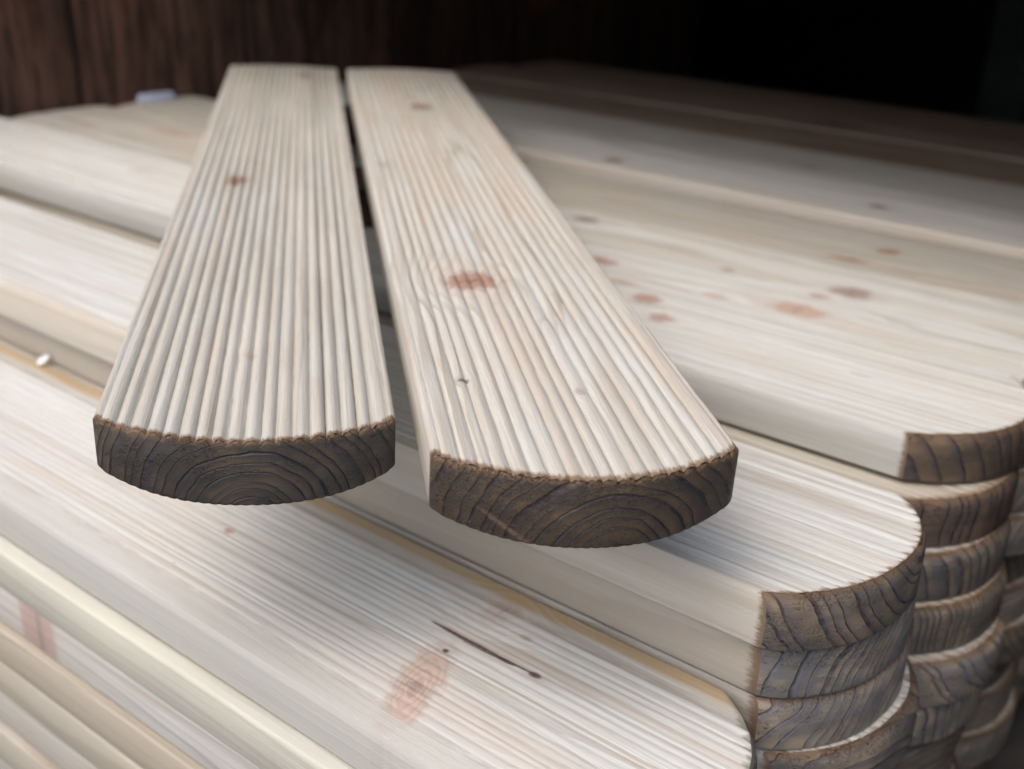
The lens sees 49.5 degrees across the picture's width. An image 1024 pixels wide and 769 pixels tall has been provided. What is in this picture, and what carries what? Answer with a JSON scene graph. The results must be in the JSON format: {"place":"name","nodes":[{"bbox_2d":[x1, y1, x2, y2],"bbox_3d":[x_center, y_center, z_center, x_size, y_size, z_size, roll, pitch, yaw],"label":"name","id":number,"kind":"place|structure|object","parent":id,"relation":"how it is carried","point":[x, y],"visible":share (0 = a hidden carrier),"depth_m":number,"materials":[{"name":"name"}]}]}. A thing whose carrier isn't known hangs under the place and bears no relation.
{"place":"outdoors","nodes":[
{"label":"outdoors","id":0,"kind":"place"},
{"bbox_2d":[983,694,1023,768],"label":"ground","id":1,"kind":"structure","parent":0,"point":[1009,754],"depth_m":0.72,"materials":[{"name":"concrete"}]},
{"bbox_2d":[0,0,699,119],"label":"plank wall","id":2,"kind":"structure","parent":1,"relation":"on","point":[60,54],"depth_m":1.15,"materials":[{"name":"brown wood"}]},
{"bbox_2d":[693,0,702,79],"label":"shed return wall","id":3,"kind":"structure","parent":1,"relation":"on","point":[698,39],"depth_m":1.61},
{"bbox_2d":[696,0,997,116],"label":"shed back wall","id":4,"kind":"structure","parent":1,"relation":"on","point":[928,55],"depth_m":2.52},
{"bbox_2d":[975,0,1023,123],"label":"shed post","id":5,"kind":"object","parent":1,"relation":"on","point":[1001,96],"visible":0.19,"depth_m":1.86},
{"bbox_3d":[0.038,0.225,0.654,0.070,0.058,0.491,19,29,33],"label":"timber bearer","id":6,"kind":"object","parent":1,"relation":"on","visible":0},
{"bbox_2d":[1014,678,1023,698],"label":"fence board","id":7,"kind":"object","parent":6,"relation":"on","point":[1019,685],"visible":0.03,"depth_m":0.67,"materials":[{"name":"brown wood"}]},
{"bbox_2d":[1015,652,1023,679],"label":"fence board","id":8,"kind":"object","parent":7,"relation":"on","point":[1020,672],"visible":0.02,"depth_m":0.65,"materials":[{"name":"brown wood"}]},
{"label":"fence board","id":9,"kind":"object","parent":8,"relation":"on","visible":0},
{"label":"fence board","id":10,"kind":"object","parent":9,"relation":"on","visible":0},
{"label":"fence board","id":11,"kind":"object","parent":10,"relation":"on","visible":0},
{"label":"fence board","id":12,"kind":"object","parent":11,"relation":"on","visible":0},
{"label":"fence board","id":13,"kind":"object","parent":12,"relation":"on","visible":0},
{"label":"fence board","id":14,"kind":"object","parent":13,"relation":"on","visible":0},
{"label":"fence board","id":15,"kind":"object","parent":14,"relation":"on","visible":0},
{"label":"fence board","id":16,"kind":"object","parent":15,"relation":"on","visible":0},
{"bbox_2d":[114,96,216,128],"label":"fence board","id":17,"kind":"object","parent":16,"relation":"on","point":[194,111],"visible":0.21,"depth_m":1.03,"materials":[{"name":"brown wood"}]},
{"bbox_2d":[137,91,174,102],"bbox_3d":[-0.342,-0.277,1.069,0.038,0.007,0.016,-19,31,-38],"label":"paper scrap","id":18,"kind":"object","parent":17,"relation":"on","point":[155,97],"visible":1,"depth_m":1.06,"materials":[{"name":"white paper"}]},
{"bbox_2d":[349,143,1023,308],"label":"fence board","id":19,"kind":"object","parent":16,"relation":"on","point":[983,275],"visible":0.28,"depth_m":0.70,"materials":[{"name":"brown wood"}]},
{"bbox_2d":[347,68,738,548],"bbox_3d":[-0.036,-0.112,0.626,0.090,0.022,0.718,-1,24,-10],"label":"fence board","id":20,"kind":"object","parent":19,"relation":"on","point":[554,399],"visible":1,"depth_m":0.38,"materials":[{"name":"brown wood"}]},
{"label":"fence board","id":21,"kind":"object","parent":6,"relation":"on","visible":0},
{"bbox_2d":[0,758,12,768],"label":"fence board","id":22,"kind":"object","parent":21,"relation":"on","point":[4,765],"visible":0.01,"depth_m":0.56,"materials":[{"name":"brown wood"}]},
{"bbox_2d":[0,720,59,768],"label":"fence board","id":23,"kind":"object","parent":22,"relation":"on","point":[17,751],"visible":0.03,"depth_m":0.53,"materials":[{"name":"brown wood"}]},
{"bbox_2d":[0,692,96,768],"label":"fence board","id":24,"kind":"object","parent":23,"relation":"on","point":[41,738],"visible":0.02,"depth_m":0.51,"materials":[{"name":"brown wood"}]},
{"bbox_2d":[0,661,142,768],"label":"fence board","id":25,"kind":"object","parent":24,"relation":"on","point":[93,748],"visible":0.02,"depth_m":0.49,"materials":[{"name":"brown wood"}]},
{"bbox_2d":[0,619,206,768],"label":"fence board","id":26,"kind":"object","parent":25,"relation":"on","point":[136,740],"visible":0.06,"depth_m":0.46,"materials":[{"name":"brown wood"}]},
{"bbox_2d":[0,587,259,768],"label":"fence board","id":27,"kind":"object","parent":26,"relation":"on","point":[191,738],"visible":0.09,"depth_m":0.45,"materials":[{"name":"brown wood"}]},
{"bbox_2d":[0,533,355,768],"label":"fence board","id":28,"kind":"object","parent":27,"relation":"on","point":[248,728],"visible":0.12,"depth_m":0.42,"materials":[{"name":"brown wood"}]},
{"bbox_2d":[0,344,756,768],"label":"fence board","id":29,"kind":"object","parent":28,"relation":"on","point":[354,640],"visible":0.9,"depth_m":0.40,"materials":[{"name":"brown wood"}]},
{"bbox_2d":[36,354,49,364],"bbox_3d":[-0.253,-0.013,0.600,0.009,0.004,0.002,-34,0,0],"label":"white chip","id":30,"kind":"object","parent":29,"relation":"on","point":[44,359],"visible":1,"depth_m":0.60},
{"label":"fence board","id":31,"kind":"object","parent":6,"relation":"on","visible":0},
{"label":"fence board","id":32,"kind":"object","parent":31,"relation":"on","visible":0},
{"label":"fence board","id":33,"kind":"object","parent":32,"relation":"on","visible":0},
{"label":"fence board","id":34,"kind":"object","parent":33,"relation":"on","visible":0},
{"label":"fence board","id":35,"kind":"object","parent":34,"relation":"on","visible":0},
{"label":"fence board","id":36,"kind":"object","parent":35,"relation":"on","visible":0},
{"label":"fence board","id":37,"kind":"object","parent":36,"relation":"on","visible":0},
{"bbox_2d":[755,658,918,768],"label":"fence board","id":38,"kind":"object","parent":37,"relation":"on","point":[883,741],"visible":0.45,"depth_m":0.39,"materials":[{"name":"brown wood"}]},
{"bbox_2d":[0,337,909,749],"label":"fence board","id":39,"kind":"object","parent":38,"relation":"on","point":[804,721],"visible":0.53,"depth_m":0.38,"materials":[{"name":"brown wood"}]},
{"bbox_2d":[0,315,916,697],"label":"fence board","id":40,"kind":"object","parent":39,"relation":"on","point":[748,667],"visible":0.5,"depth_m":0.39,"materials":[{"name":"brown wood"}]},
{"bbox_2d":[0,198,925,650],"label":"fence board","id":41,"kind":"object","parent":40,"relation":"on","point":[780,554],"visible":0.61,"depth_m":0.39,"materials":[{"name":"brown wood"}]},
{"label":"fence board","id":42,"kind":"object","parent":6,"relation":"on","visible":0},
{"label":"fence board","id":43,"kind":"object","parent":42,"relation":"on","visible":0},
{"bbox_2d":[951,754,958,768],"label":"fence board","id":44,"kind":"object","parent":43,"relation":"on","point":[954,765],"visible":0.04,"depth_m":0.53,"materials":[{"name":"brown wood"}]},
{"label":"fence board","id":45,"kind":"object","parent":44,"relation":"on","visible":0},
{"bbox_2d":[893,724,963,768],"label":"fence board","id":46,"kind":"object","parent":45,"relation":"on","point":[931,755],"visible":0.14,"depth_m":0.48,"materials":[{"name":"brown wood"}]},
{"bbox_2d":[910,684,983,745],"bbox_3d":[-0.143,0.021,0.721,0.869,0.022,0.090,19,29,33],"label":"fence board","id":47,"kind":"object","parent":46,"relation":"on","point":[932,724],"visible":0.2,"depth_m":0.47,"materials":[{"name":"brown wood"}]},
{"bbox_2d":[908,610,1003,708],"bbox_3d":[-0.140,0.001,0.711,0.869,0.022,0.090,19,29,33],"label":"fence board","id":48,"kind":"object","parent":47,"relation":"on","point":[945,677],"visible":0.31,"depth_m":0.46,"materials":[{"name":"brown wood"}]},
{"bbox_2d":[908,560,1006,653],"bbox_3d":[-0.139,-0.022,0.709,0.869,0.022,0.090,19,29,33],"label":"fence board","id":49,"kind":"object","parent":48,"relation":"on","point":[947,624],"visible":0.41,"depth_m":0.46,"materials":[{"name":"brown wood"}]},
{"bbox_2d":[916,517,1010,600],"bbox_3d":[-0.140,-0.044,0.705,0.869,0.022,0.090,19,29,33],"label":"fence board","id":50,"kind":"object","parent":49,"relation":"on","point":[952,571],"visible":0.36,"depth_m":0.45,"materials":[{"name":"brown wood"}]},
{"bbox_2d":[0,189,1018,546],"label":"fence board","id":51,"kind":"object","parent":50,"relation":"on","point":[954,513],"visible":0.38,"depth_m":0.46,"materials":[{"name":"brown wood"}]},
{"bbox_2d":[0,117,1023,482],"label":"fence board","id":52,"kind":"object","parent":51,"relation":"on","point":[890,411],"visible":0.62,"depth_m":0.50,"materials":[{"name":"brown wood"}]},
{"bbox_3d":[-0.365,0.087,0.935,0.070,0.058,0.491,19,29,33],"label":"timber bearer","id":53,"kind":"object","parent":1,"relation":"on","visible":0},
{"bbox_2d":[967,761,986,768],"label":"fence board","id":54,"kind":"object","parent":53,"relation":"on","point":[981,766],"visible":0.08,"depth_m":0.61,"materials":[{"name":"brown wood"}]},
{"bbox_2d":[955,684,1016,768],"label":"fence board","id":55,"kind":"object","parent":54,"relation":"on","point":[974,748],"visible":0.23,"depth_m":0.58,"materials":[{"name":"brown wood"}]},
{"bbox_2d":[962,657,1017,732],"bbox_3d":[-0.086,0.046,0.830,0.881,0.022,0.090,19,29,33],"label":"fence board","id":56,"kind":"object","parent":55,"relation":"on","point":[994,700],"visible":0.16,"depth_m":0.58,"materials":[{"name":"brown wood"}]},
{"bbox_2d":[982,661,1010,690],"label":"fence board","id":57,"kind":"object","parent":56,"relation":"on","point":[997,674],"visible":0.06,"depth_m":0.58,"materials":[{"name":"brown wood"}]},
{"bbox_2d":[996,614,1023,665],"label":"fence board","id":58,"kind":"object","parent":57,"relation":"on","point":[1012,647],"visible":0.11,"depth_m":0.56,"materials":[{"name":"brown wood"}]},
{"bbox_2d":[1000,576,1023,624],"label":"fence board","id":59,"kind":"object","parent":58,"relation":"on","point":[1012,607],"visible":0.06,"depth_m":0.55,"materials":[{"name":"brown wood"}]},
{"bbox_2d":[1004,555,1023,584],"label":"fence board","id":60,"kind":"object","parent":59,"relation":"on","point":[1014,567],"visible":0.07,"depth_m":0.54,"materials":[{"name":"brown wood"}]},
{"bbox_2d":[1004,512,1023,556],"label":"fence board","id":61,"kind":"object","parent":60,"relation":"on","point":[1015,545],"visible":0.05,"depth_m":0.52,"materials":[{"name":"brown wood"}]},
{"bbox_2d":[1010,469,1023,513],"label":"fence board","id":62,"kind":"object","parent":61,"relation":"on","point":[1018,505],"visible":0.04,"depth_m":0.52,"materials":[{"name":"brown wood"}]},
{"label":"fence board","id":63,"kind":"object","parent":62,"relation":"on","visible":0},
{"bbox_2d":[11,105,205,165],"bbox_3d":[-0.291,-0.196,0.928,0.322,0.022,0.090,19,29,33],"label":"fence board","id":64,"kind":"object","parent":63,"relation":"on","point":[160,138],"visible":0.28,"depth_m":0.94,"materials":[{"name":"brown wood"}]},
{"bbox_2d":[353,162,1023,383],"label":"fence board","id":65,"kind":"object","parent":63,"relation":"on","point":[978,333],"visible":0.36,"depth_m":0.60,"materials":[{"name":"brown wood"}]},
{"bbox_2d":[353,166,373,225],"bbox_3d":[-0.092,-0.121,0.712,0.196,0.024,0.060,-1,24,-10],"label":"batten","id":66,"kind":"object","parent":65,"relation":"on","point":[366,213],"visible":0.07,"depth_m":0.69,"materials":[{"name":"brown wood"}]},
{"bbox_3d":[0.353,-0.024,0.984,0.070,0.260,0.520,19,29,33],"label":"timber bearer","id":67,"kind":"object","parent":1,"relation":"on","visible":0},
{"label":"fence board","id":68,"kind":"object","parent":67,"relation":"on","visible":0},
{"bbox_2d":[340,88,1023,258],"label":"fence board","id":69,"kind":"object","parent":68,"relation":"on","point":[966,225],"visible":0.34,"depth_m":0.80,"materials":[{"name":"brown wood"}]},
{"bbox_2d":[343,104,357,142],"bbox_3d":[-0.130,-0.216,0.918,0.196,0.024,0.040,-1,24,-10],"label":"batten","id":70,"kind":"object","parent":69,"relation":"on","point":[352,137],"visible":0.07,"depth_m":0.90,"materials":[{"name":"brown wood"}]},
{"bbox_2d":[93,64,395,505],"bbox_3d":[-0.139,-0.121,0.649,0.090,0.023,0.718,-1,24,-10],"label":"fence board","id":71,"kind":"object","parent":70,"relation":"on","point":[249,367],"visible":1,"depth_m":0.40,"materials":[{"name":"brown wood"}]},
{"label":"fence board","id":72,"kind":"object","parent":67,"relation":"on","visible":0},
{"bbox_2d":[340,82,1023,213],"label":"fence board","id":73,"kind":"object","parent":72,"relation":"on","point":[965,190],"visible":0.24,"depth_m":0.92,"materials":[{"name":"brown wood"}]},
{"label":"fence board","id":74,"kind":"object","parent":67,"relation":"on","visible":0},
{"bbox_2d":[455,74,1023,187],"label":"fence board","id":75,"kind":"object","parent":74,"relation":"on","point":[978,167],"visible":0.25,"depth_m":1.00,"materials":[{"name":"brown wood"}]},
{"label":"fence board","id":76,"kind":"object","parent":67,"relation":"on","visible":0},
{"bbox_2d":[452,64,1023,162],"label":"fence board","id":77,"kind":"object","parent":76,"relation":"on","point":[989,145],"visible":0.55,"depth_m":1.09,"materials":[{"name":"brown wood"}]},
{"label":"fence board","id":78,"kind":"object","parent":67,"relation":"on","visible":0},
{"bbox_2d":[517,61,1023,138],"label":"fence board","id":79,"kind":"object","parent":78,"relation":"on","point":[966,123],"visible":0.49,"depth_m":1.17,"materials":[{"name":"brown wood"}]}
]}

